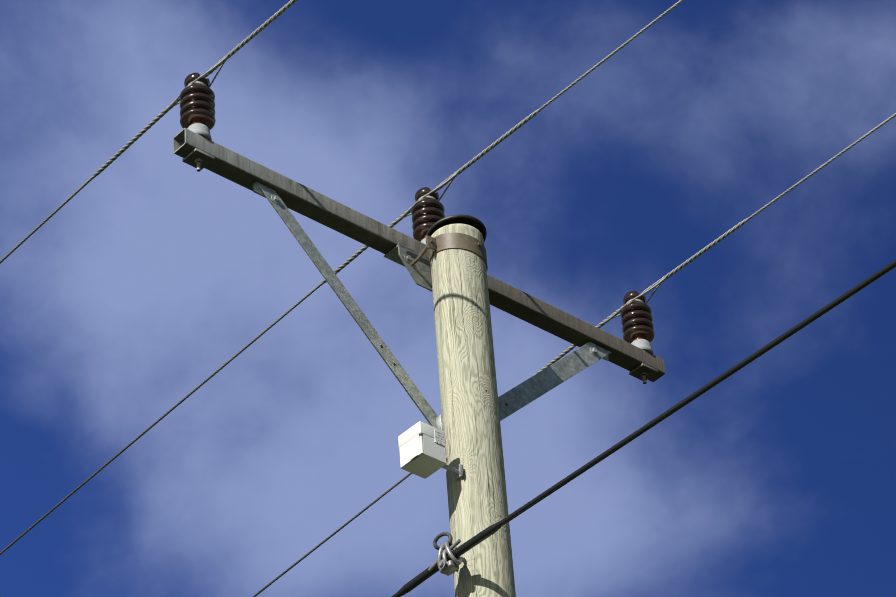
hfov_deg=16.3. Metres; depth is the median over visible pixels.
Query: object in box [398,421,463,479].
sensor box
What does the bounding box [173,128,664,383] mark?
crossarm
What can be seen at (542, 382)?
brace
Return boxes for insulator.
[180,72,215,140]
[411,187,444,243]
[620,291,654,354]
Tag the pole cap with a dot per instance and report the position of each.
(476, 223)
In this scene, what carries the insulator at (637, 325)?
on the crossarm
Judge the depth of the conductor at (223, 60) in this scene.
11.43 m
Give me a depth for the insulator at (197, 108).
11.21 m
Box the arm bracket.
[384,243,432,291]
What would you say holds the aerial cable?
attached to the pole
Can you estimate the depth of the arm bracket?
11.59 m
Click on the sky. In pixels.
(778, 479)
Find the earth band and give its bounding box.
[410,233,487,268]
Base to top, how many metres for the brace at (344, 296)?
0.779 m
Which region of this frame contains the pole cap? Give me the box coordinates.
[426,214,486,243]
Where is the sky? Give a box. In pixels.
[0,0,895,596]
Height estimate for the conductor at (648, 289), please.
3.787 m
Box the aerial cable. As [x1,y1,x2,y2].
[391,260,895,596]
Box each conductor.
[0,0,296,263]
[0,0,683,554]
[252,113,895,596]
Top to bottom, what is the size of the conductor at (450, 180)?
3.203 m
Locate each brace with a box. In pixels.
[253,182,437,426]
[498,342,610,420]
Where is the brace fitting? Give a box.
[426,414,442,430]
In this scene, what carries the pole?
on the ground
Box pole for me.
[430,224,515,596]
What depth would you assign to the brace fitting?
11.21 m

